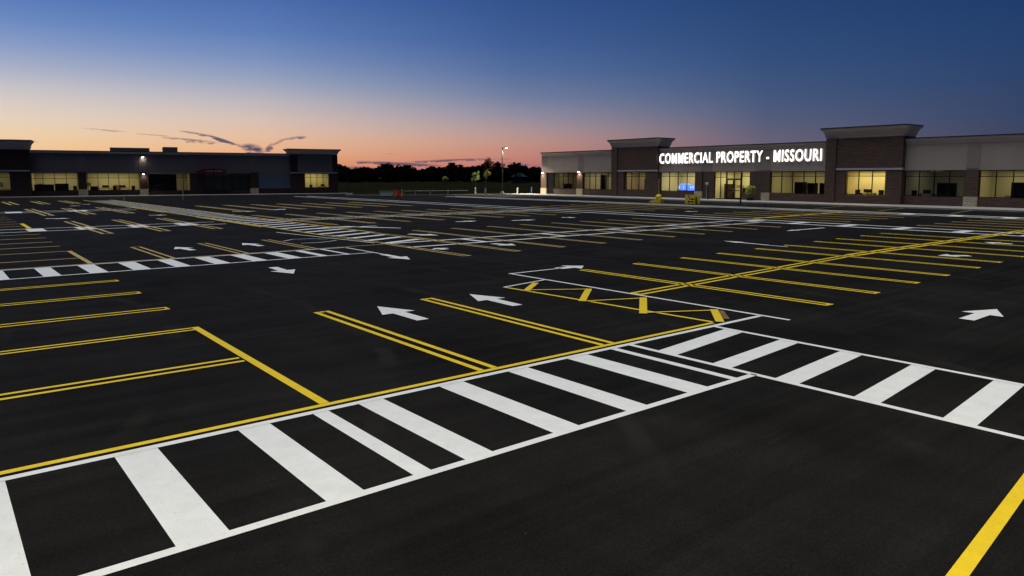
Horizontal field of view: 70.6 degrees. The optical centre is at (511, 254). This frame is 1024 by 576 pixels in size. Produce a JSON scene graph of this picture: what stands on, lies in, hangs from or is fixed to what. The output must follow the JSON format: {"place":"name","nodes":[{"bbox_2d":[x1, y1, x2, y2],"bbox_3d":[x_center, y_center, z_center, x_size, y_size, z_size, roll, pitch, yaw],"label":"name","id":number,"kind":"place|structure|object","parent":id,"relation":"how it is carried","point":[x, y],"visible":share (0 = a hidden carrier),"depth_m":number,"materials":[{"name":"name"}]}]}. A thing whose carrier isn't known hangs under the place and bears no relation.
{"place":"outdoors","nodes":[
{"label":"outdoors","id":0,"kind":"place"},
{"bbox_2d":[0,193,349,197],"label":"sidewalk","id":1,"kind":"structure","parent":0,"point":[169,195],"depth_m":103.87,"materials":[{"name":"concrete"}]},
{"bbox_2d":[0,139,340,196],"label":"retail building","id":2,"kind":"structure","parent":1,"relation":"on","point":[24,168],"depth_m":107.24,"materials":[{"name":"stone"}]},
{"bbox_2d":[34,184,53,189],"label":"display rack","id":3,"kind":"object","parent":2,"relation":"in","point":[46,186],"visible":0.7,"depth_m":100.37,"materials":[{"name":"black"}]},
{"bbox_2d":[31,173,77,190],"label":"window","id":4,"kind":"structure","parent":2,"relation":"in","point":[54,178],"depth_m":99.88,"materials":[{"name":"brown metal"}]},
{"bbox_2d":[55,184,68,189],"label":"display rack","id":5,"kind":"object","parent":2,"relation":"in","point":[60,186],"visible":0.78,"depth_m":101.39,"materials":[{"name":"black"}]},
{"bbox_2d":[87,173,139,189],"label":"window","id":6,"kind":"structure","parent":2,"relation":"in","point":[87,173],"depth_m":102.97,"materials":[{"name":"metal"}]},
{"bbox_2d":[148,174,175,189],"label":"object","id":7,"kind":"object","parent":2,"relation":"in","point":[159,183],"visible":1,"depth_m":107.01,"materials":[{"name":"black"}]},
{"bbox_2d":[148,173,189,190],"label":"window","id":8,"kind":"structure","parent":2,"relation":"in","point":[189,173],"depth_m":106.66,"materials":[{"name":"brown metal"}]},
{"bbox_2d":[204,173,249,189],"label":"window","id":9,"kind":"structure","parent":2,"relation":"in","point":[204,173],"depth_m":110.69,"materials":[{"name":"brown metal"}]},
{"bbox_2d":[305,173,328,187],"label":"window","id":10,"kind":"structure","parent":2,"relation":"in","point":[310,177],"depth_m":116.23,"materials":[{"name":"brown metal"}]},
{"bbox_2d":[0,194,1023,575],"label":"parking lot","id":11,"kind":"structure","parent":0,"point":[756,476],"depth_m":10.06,"materials":[{"name":"asphalt"}]},
{"bbox_2d":[24,209,52,215],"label":"stall line","id":12,"kind":"object","parent":11,"relation":"on","point":[39,213],"visible":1,"depth_m":57.48,"materials":[{"name":"yellow paint"}]},
{"bbox_2d":[5,209,110,212],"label":"crosswalk","id":13,"kind":"structure","parent":11,"relation":"on","point":[62,210],"depth_m":59.18,"materials":[{"name":"white paint"}]},
{"bbox_2d":[0,280,118,290],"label":"stall line","id":14,"kind":"object","parent":11,"relation":"on","point":[60,285],"visible":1,"depth_m":19.16,"materials":[{"name":"yellow paint"}]},
{"bbox_2d":[0,292,140,305],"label":"stall line","id":15,"kind":"object","parent":11,"relation":"on","point":[70,299],"visible":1,"depth_m":17.13,"materials":[{"name":"yellow paint"}]},
{"bbox_2d":[67,251,91,263],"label":"painted line","id":16,"kind":"object","parent":11,"relation":"on","point":[80,257],"visible":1,"depth_m":25.74,"materials":[{"name":"yellow paint"}]},
{"bbox_2d":[0,307,167,326],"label":"stall line","id":17,"kind":"object","parent":11,"relation":"on","point":[82,318],"visible":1,"depth_m":14.83,"materials":[{"name":"yellow paint"}]},
{"bbox_2d":[63,221,110,233],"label":"stall line","id":18,"kind":"object","parent":11,"relation":"on","point":[88,226],"visible":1,"depth_m":40.74,"materials":[{"name":"yellow paint"}]},
{"bbox_2d":[0,328,193,354],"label":"stall line","id":19,"kind":"object","parent":11,"relation":"on","point":[94,342],"visible":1,"depth_m":12.68,"materials":[{"name":"yellow paint"}]},
{"bbox_2d":[6,222,209,232],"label":"crosswalk","id":20,"kind":"structure","parent":11,"relation":"on","point":[80,228],"depth_m":40.85,"materials":[{"name":"white paint"}]},
{"bbox_2d":[0,357,243,399],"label":"stall line","id":21,"kind":"object","parent":11,"relation":"on","point":[116,377],"visible":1,"depth_m":10.31,"materials":[{"name":"yellow paint"}]},
{"bbox_2d":[113,220,169,230],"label":"stall line","id":22,"kind":"object","parent":11,"relation":"on","point":[141,226],"visible":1,"depth_m":42.38,"materials":[{"name":"yellow paint"}]},
{"bbox_2d":[131,247,174,258],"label":"stall line","id":23,"kind":"object","parent":11,"relation":"on","point":[153,251],"visible":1,"depth_m":27.07,"materials":[{"name":"yellow paint"}]},
{"bbox_2d":[0,247,371,279],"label":"crosswalk","id":24,"kind":"structure","parent":11,"relation":"on","point":[50,271],"depth_m":24.04,"materials":[{"name":"white paint"}]},
{"bbox_2d":[156,218,223,228],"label":"stall line","id":25,"kind":"object","parent":11,"relation":"on","point":[190,224],"visible":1,"depth_m":44.17,"materials":[{"name":"yellow paint"}]},
{"bbox_2d":[1,244,380,269],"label":"painted line","id":26,"kind":"object","parent":11,"relation":"on","point":[181,257],"visible":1,"depth_m":25.43,"materials":[{"name":"yellow paint"}]},
{"bbox_2d":[197,243,246,253],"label":"stall line","id":27,"kind":"object","parent":11,"relation":"on","point":[223,247],"visible":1,"depth_m":28.94,"materials":[{"name":"yellow paint"}]},
{"bbox_2d":[198,217,268,226],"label":"stall line","id":28,"kind":"object","parent":11,"relation":"on","point":[234,222],"visible":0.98,"depth_m":45.12,"materials":[{"name":"yellow paint"}]},
{"bbox_2d":[191,327,327,403],"bbox_3d":[-4.245,1.647,11.566,0.130,0.001,5.970,-5,8,-38],"label":"painted line","id":29,"kind":"object","parent":11,"relation":"on","point":[294,385],"visible":1,"depth_m":10.90,"materials":[{"name":"yellow paint"}]},
{"bbox_2d":[85,200,442,244],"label":"painted island","id":30,"kind":"structure","parent":11,"relation":"on","point":[173,210],"depth_m":41.54,"materials":[{"name":"yellow paint"}]},
{"bbox_2d":[268,267,294,273],"bbox_3d":[-7.044,0.487,22.225,0.779,0.001,1.907,-5,8,-39],"label":"painted arrow","id":31,"kind":"object","parent":11,"relation":"on","point":[282,270],"visible":1,"depth_m":22.17,"materials":[{"name":"white paint"}]},
{"bbox_2d":[264,239,312,248],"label":"stall line","id":32,"kind":"object","parent":11,"relation":"on","point":[288,243],"visible":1,"depth_m":30.63,"materials":[{"name":"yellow paint"}]},
{"bbox_2d":[252,215,337,224],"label":"stall line","id":33,"kind":"object","parent":11,"relation":"on","point":[296,220],"visible":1,"depth_m":47.15,"materials":[{"name":"yellow paint"}]},
{"bbox_2d":[287,214,372,222],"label":"stall line","id":34,"kind":"object","parent":11,"relation":"on","point":[332,218],"visible":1,"depth_m":48.23,"materials":[{"name":"yellow paint"}]},
{"bbox_2d":[0,322,712,474],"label":"painted line","id":35,"kind":"object","parent":11,"relation":"on","point":[197,431],"visible":1,"depth_m":8.95,"materials":[{"name":"yellow paint"}]},
{"bbox_2d":[319,213,408,221],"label":"stall line","id":36,"kind":"object","parent":11,"relation":"on","point":[364,217],"visible":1,"depth_m":50.55,"materials":[{"name":"yellow paint"}]},
{"bbox_2d":[0,315,760,575],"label":"crosswalk","id":37,"kind":"structure","parent":11,"relation":"on","point":[185,515],"depth_m":7.55,"materials":[{"name":"white paint"}]},
{"bbox_2d":[379,191,392,195],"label":"wall","id":38,"kind":"structure","parent":11,"relation":"on","point":[386,193],"depth_m":106.96,"materials":[{"name":"concrete"}]},
{"bbox_2d":[379,254,408,258],"bbox_3d":[-4.173,0.084,25.951,0.780,0.001,2.105,-5,8,-39],"label":"painted arrow","id":39,"kind":"object","parent":11,"relation":"on","point":[398,257],"visible":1,"depth_m":26.02,"materials":[{"name":"white paint"}]},
{"bbox_2d":[328,235,470,255],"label":"stall line","id":40,"kind":"object","parent":11,"relation":"on","point":[403,245],"visible":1,"depth_m":29.76,"materials":[{"name":"yellow paint"}]},
{"bbox_2d":[377,306,427,319],"bbox_3d":[-2.394,1.235,15.332,0.780,0.001,1.921,-5,8,-39],"label":"painted arrow","id":41,"kind":"object","parent":11,"relation":"on","point":[387,310],"visible":1,"depth_m":15.35,"materials":[{"name":"white paint"}]},
{"bbox_2d":[313,311,495,370],"bbox_3d":[-2.225,1.472,13.178,0.375,0.001,5.941,-5,8,-39],"label":"stall line","id":42,"kind":"object","parent":11,"relation":"on","point":[425,350],"visible":1,"depth_m":12.60,"materials":[{"name":"yellow paint"}]},
{"bbox_2d":[276,210,541,220],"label":"crosswalk","id":43,"kind":"structure","parent":11,"relation":"on","point":[406,214],"depth_m":53.19,"materials":[{"name":"white paint"}]},
{"bbox_2d":[372,232,518,250],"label":"stall line","id":44,"kind":"object","parent":11,"relation":"on","point":[453,242],"visible":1,"depth_m":31.08,"materials":[{"name":"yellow paint"}]},
{"bbox_2d":[412,230,564,246],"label":"stall line","id":45,"kind":"object","parent":11,"relation":"on","point":[491,238],"visible":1,"depth_m":33.04,"materials":[{"name":"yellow paint"}]},
{"bbox_2d":[470,294,521,305],"bbox_3d":[-0.458,1.057,16.969,0.780,0.001,1.945,-5,8,-39],"label":"painted arrow","id":46,"kind":"object","parent":11,"relation":"on","point":[483,297],"visible":1,"depth_m":16.96,"materials":[{"name":"white paint"}]},
{"bbox_2d":[501,147,506,194],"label":"street lamp","id":47,"kind":"object","parent":11,"relation":"on","point":[502,192],"visible":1,"depth_m":112.26,"materials":[{"name":"metal"}]},
{"bbox_2d":[421,298,613,344],"bbox_3d":[-0.195,1.295,14.816,0.345,0.001,5.940,-5,8,-38],"label":"stall line","id":48,"kind":"object","parent":11,"relation":"on","point":[521,323],"visible":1,"depth_m":14.32,"materials":[{"name":"yellow paint"}]},
{"bbox_2d":[452,228,601,243],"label":"stall line","id":49,"kind":"object","parent":11,"relation":"on","point":[529,235],"visible":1,"depth_m":35.26,"materials":[{"name":"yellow paint"}]},
{"bbox_2d":[488,226,641,239],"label":"stall line","id":50,"kind":"object","parent":11,"relation":"on","point":[567,233],"visible":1,"depth_m":36.49,"materials":[{"name":"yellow paint"}]},
{"bbox_2d":[557,265,582,268],"bbox_3d":[1.810,0.409,22.952,0.933,0.001,0.880,1,6,5],"label":"painted arrow","id":51,"kind":"object","parent":11,"relation":"on","point":[581,267],"visible":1,"depth_m":22.90,"materials":[{"name":"white paint"}]},
{"bbox_2d":[386,221,759,246],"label":"crosswalk","id":52,"kind":"structure","parent":11,"relation":"on","point":[564,235],"depth_m":35.96,"materials":[{"name":"white paint"}]},
{"bbox_2d":[520,224,673,236],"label":"stall line","id":53,"kind":"object","parent":11,"relation":"on","point":[600,230],"visible":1,"depth_m":37.80,"materials":[{"name":"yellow paint"}]},
{"bbox_2d":[560,223,700,233],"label":"stall line","id":54,"kind":"object","parent":11,"relation":"on","point":[632,228],"visible":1,"depth_m":39.59,"materials":[{"name":"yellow paint"}]},
{"bbox_2d":[649,187,663,202],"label":"fire hydrant","id":55,"kind":"object","parent":11,"relation":"on","point":[658,198],"visible":1,"depth_m":78.74,"materials":[{"name":"yellow metal"}]},
{"bbox_2d":[583,221,731,231],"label":"stall line","id":56,"kind":"object","parent":11,"relation":"on","point":[660,226],"visible":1,"depth_m":41.54,"materials":[{"name":"yellow paint"}]},
{"bbox_2d":[295,196,1023,235],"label":"crosswalk","id":57,"kind":"structure","parent":11,"relation":"on","point":[797,222],"depth_m":45.24,"materials":[{"name":"white paint"}]},
{"bbox_2d":[685,195,699,203],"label":"crate","id":58,"kind":"object","parent":11,"relation":"on","point":[694,199],"visible":0.97,"depth_m":75.52,"materials":[{"name":"yellow plastic"}]},
{"bbox_2d":[581,269,830,305],"bbox_3d":[4.677,0.805,19.331,0.330,0.001,7.910,-5,8,-39],"label":"stall line","id":59,"kind":"object","parent":11,"relation":"on","point":[826,304],"visible":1,"depth_m":18.57,"materials":[{"name":"yellow paint"}]},
{"bbox_2d":[445,196,1021,218],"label":"crosswalk","id":60,"kind":"structure","parent":11,"relation":"on","point":[783,209],"depth_m":60.90,"materials":[{"name":"white paint"}]},
{"bbox_2d":[740,174,741,203],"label":"post","id":61,"kind":"object","parent":11,"relation":"on","point":[740,188],"visible":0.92,"depth_m":74.47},
{"bbox_2d":[631,255,852,294],"bbox_3d":[7.711,0.501,22.139,12.780,0.001,0.390,-6,8,-43],"label":"spine line","id":62,"kind":"object","parent":11,"relation":"on","point":[736,274],"visible":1,"depth_m":20.88,"materials":[{"name":"yellow paint"}]},
{"bbox_2d":[633,263,880,293],"bbox_3d":[6.572,0.628,20.970,0.330,0.001,7.910,-5,8,-39],"label":"stall line","id":63,"kind":"object","parent":11,"relation":"on","point":[762,278],"visible":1,"depth_m":20.27,"materials":[{"name":"yellow paint"}]},
{"bbox_2d":[683,257,920,282],"bbox_3d":[8.527,0.445,22.656,0.349,0.001,7.910,-5,8,-39],"label":"stall line","id":64,"kind":"object","parent":11,"relation":"on","point":[804,271],"visible":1,"depth_m":22.20,"materials":[{"name":"yellow paint"}]},
{"bbox_2d":[630,326,1023,439],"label":"crosswalk","id":65,"kind":"structure","parent":11,"relation":"on","point":[977,408],"depth_m":10.44,"materials":[{"name":"white paint"}]},
{"bbox_2d":[716,253,947,275],"bbox_3d":[10.239,0.283,24.147,0.349,0.001,7.910,-5,8,-39],"label":"stall line","id":66,"kind":"object","parent":11,"relation":"on","point":[838,264],"visible":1,"depth_m":23.44,"materials":[{"name":"yellow paint"}]},
{"bbox_2d":[756,248,980,267],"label":"stall line","id":67,"kind":"object","parent":11,"relation":"on","point":[869,258],"visible":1,"depth_m":25.43,"materials":[{"name":"yellow paint"}]},
{"bbox_2d":[787,245,999,262],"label":"stall line","id":68,"kind":"object","parent":11,"relation":"on","point":[898,254],"visible":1,"depth_m":26.73,"materials":[{"name":"yellow paint"}]},
{"bbox_2d":[813,241,1023,256],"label":"stall line","id":69,"kind":"object","parent":11,"relation":"on","point":[923,249],"visible":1,"depth_m":28.54,"materials":[{"name":"yellow paint"}]},
{"bbox_2d":[838,238,1022,251],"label":"stall line","id":70,"kind":"object","parent":11,"relation":"on","point":[934,245],"visible":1,"depth_m":30.19,"materials":[{"name":"yellow paint"}]},
{"bbox_2d":[845,230,1023,255],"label":"spine line","id":71,"kind":"object","parent":11,"relation":"on","point":[932,244],"visible":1,"depth_m":30.63,"materials":[{"name":"yellow paint"}]},
{"bbox_2d":[862,235,1021,245],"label":"stall line","id":72,"kind":"object","parent":11,"relation":"on","point":[942,240],"visible":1,"depth_m":32.53,"materials":[{"name":"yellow paint"}]},
{"bbox_2d":[882,233,1023,241],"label":"stall line","id":73,"kind":"object","parent":11,"relation":"on","point":[951,237],"visible":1,"depth_m":34.11,"materials":[{"name":"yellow paint"}]},
{"bbox_2d":[960,309,1002,319],"bbox_3d":[9.866,1.252,15.176,1.792,0.001,0.780,-5,8,-39],"label":"painted arrow","id":74,"kind":"object","parent":11,"relation":"on","point":[977,314],"visible":1,"depth_m":15.13,"materials":[{"name":"white paint"}]},
{"bbox_2d":[946,474,1023,575],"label":"painted line","id":75,"kind":"object","parent":11,"relation":"on","point":[970,557],"visible":1,"depth_m":5.87,"materials":[{"name":"yellow paint"}]},
{"bbox_2d":[0,0,1023,169],"label":"sky","id":76,"kind":"structure","parent":0,"point":[421,84],"materials":[{"name":"blue"}]},
{"bbox_2d":[511,173,526,182],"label":"house","id":77,"kind":"structure","parent":0,"point":[523,178],"depth_m":288.90,"materials":[{"name":"grey"}]},
{"bbox_2d":[338,180,933,205],"bbox_3d":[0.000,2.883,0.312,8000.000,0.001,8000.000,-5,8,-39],"label":"ground","id":78,"kind":"structure","parent":0,"point":[410,187],"depth_m":183.45,"materials":[{"name":"green plant"}]},
{"bbox_2d":[375,194,447,194],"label":"kerb","id":79,"kind":"structure","parent":78,"relation":"on","point":[419,194],"depth_m":108.72,"materials":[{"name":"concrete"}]},
{"bbox_2d":[338,166,541,182],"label":"thicket","id":80,"kind":"object","parent":78,"relation":"on","point":[392,174],"visible":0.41,"depth_m":341.67,"materials":[{"name":"green plant"}]},
{"bbox_2d":[338,162,541,179],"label":"wood","id":81,"kind":"object","parent":78,"relation":"on","point":[387,166],"visible":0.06,"depth_m":493.55,"materials":[{"name":"green plant"}]},
{"bbox_2d":[471,171,479,193],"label":"young tree","id":82,"kind":"object","parent":78,"relation":"on","point":[476,178],"visible":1,"depth_m":111.52,"materials":[{"name":"green plant"}]},
{"bbox_2d":[448,193,522,194],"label":"kerb","id":83,"kind":"structure","parent":78,"relation":"on","point":[477,194],"depth_m":111.06,"materials":[{"name":"concrete"}]},
{"bbox_2d":[484,170,490,195],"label":"young tree","id":84,"kind":"object","parent":78,"relation":"on","point":[486,173],"visible":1,"depth_m":106.92,"materials":[{"name":"green plant"}]},
{"bbox_2d":[482,157,495,169],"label":"tree","id":85,"kind":"object","parent":78,"relation":"on","point":[487,161],"visible":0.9,"depth_m":514.56,"materials":[{"name":"green plant"}]},
{"bbox_2d":[493,161,505,168],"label":"tree","id":86,"kind":"object","parent":78,"relation":"on","point":[498,164],"visible":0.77,"depth_m":514.79,"materials":[{"name":"green plant"}]},
{"bbox_2d":[512,173,520,187],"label":"young tree","id":87,"kind":"object","parent":78,"relation":"on","point":[517,178],"visible":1,"depth_m":128.30,"materials":[{"name":"green plant"}]},
{"bbox_2d":[504,268,789,321],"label":"painted island","id":88,"kind":"structure","parent":0,"point":[717,314],"depth_m":16.58,"materials":[{"name":"yellow paint"}]},
{"bbox_2d":[504,193,1023,211],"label":"sidewalk","id":89,"kind":"structure","parent":0,"point":[998,209],"depth_m":73.01,"materials":[{"name":"concrete"}]},
{"bbox_2d":[745,185,755,199],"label":"shrub","id":90,"kind":"object","parent":89,"relation":"on","point":[749,189],"visible":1,"depth_m":82.06,"materials":[{"name":"green plant"}]},
{"bbox_2d":[540,124,1023,207],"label":"retail building","id":91,"kind":"structure","parent":89,"relation":"on","point":[897,163],"depth_m":76.70,"materials":[{"name":"beige paint"}]},
{"bbox_2d":[554,172,576,188],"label":"window","id":92,"kind":"structure","parent":91,"relation":"in","point":[557,172],"depth_m":109.08,"materials":[{"name":"brown metal"}]},
{"bbox_2d":[584,172,610,189],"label":"window","id":93,"kind":"structure","parent":91,"relation":"in","point":[608,176],"depth_m":103.45,"materials":[{"name":"brown metal"}]},
{"bbox_2d":[600,175,606,188],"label":"display rack","id":94,"kind":"object","parent":91,"relation":"in","point":[604,181],"visible":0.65,"depth_m":105.12,"materials":[{"name":"black"}]},
{"bbox_2d":[624,172,644,189],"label":"window","id":95,"kind":"structure","parent":91,"relation":"in","point":[631,176],"depth_m":97.57,"materials":[{"name":"brown metal"}]},
{"bbox_2d":[661,172,694,191],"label":"window","id":96,"kind":"structure","parent":91,"relation":"in","point":[669,176],"depth_m":92.01,"materials":[{"name":"brown metal"}]},
{"bbox_2d":[677,183,694,191],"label":"lit display","id":97,"kind":"object","parent":91,"relation":"in","point":[682,187],"visible":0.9,"depth_m":91.36,"materials":[{"name":"blue"}]},
{"bbox_2d":[714,172,726,198],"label":"window","id":98,"kind":"structure","parent":91,"relation":"in","point":[715,172],"depth_m":86.88,"materials":[{"name":"glass"}]},
{"bbox_2d":[724,184,735,197],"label":"display rack","id":99,"kind":"object","parent":91,"relation":"in","point":[730,193],"visible":0.43,"depth_m":88.50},
{"bbox_2d":[726,179,733,198],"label":"door","id":100,"kind":"structure","parent":91,"relation":"in","point":[727,190],"depth_m":86.00,"materials":[{"name":"brown metal"}]},
{"bbox_2d":[770,171,824,193],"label":"window","id":101,"kind":"structure","parent":91,"relation":"in","point":[781,176],"depth_m":79.09,"materials":[{"name":"brown metal"}]},
{"bbox_2d":[794,182,806,192],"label":"display rack","id":102,"kind":"object","parent":91,"relation":"in","point":[798,187],"visible":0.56,"depth_m":80.52,"materials":[{"name":"black"}]},
{"bbox_2d":[807,183,817,193],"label":"display rack","id":103,"kind":"object","parent":91,"relation":"in","point":[810,187],"visible":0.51,"depth_m":79.42,"materials":[{"name":"black"}]},
{"bbox_2d":[819,183,823,193],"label":"display rack","id":104,"kind":"object","parent":91,"relation":"in","point":[821,188],"visible":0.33,"depth_m":78.42,"materials":[{"name":"black"}]},
{"bbox_2d":[845,170,885,194],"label":"window","id":105,"kind":"structure","parent":91,"relation":"in","point":[880,170],"depth_m":73.11,"materials":[{"name":"brown metal"}]},
{"bbox_2d":[904,170,964,196],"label":"window","id":106,"kind":"structure","parent":91,"relation":"in","point":[919,176],"depth_m":68.01,"materials":[{"name":"brown metal"}]},
{"bbox_2d":[937,183,956,195],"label":"display rack","id":107,"kind":"object","parent":91,"relation":"in","point":[942,189],"visible":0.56,"depth_m":69.08,"materials":[{"name":"black"}]},
{"bbox_2d":[978,170,1023,198],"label":"window","id":108,"kind":"structure","parent":91,"relation":"in","point":[996,176],"depth_m":63.86,"materials":[{"name":"brown metal"}]},
{"bbox_2d":[1011,182,1023,198],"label":"display rack","id":109,"kind":"object","parent":91,"relation":"in","point":[1018,190],"visible":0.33,"depth_m":63.86,"materials":[{"name":"black"}]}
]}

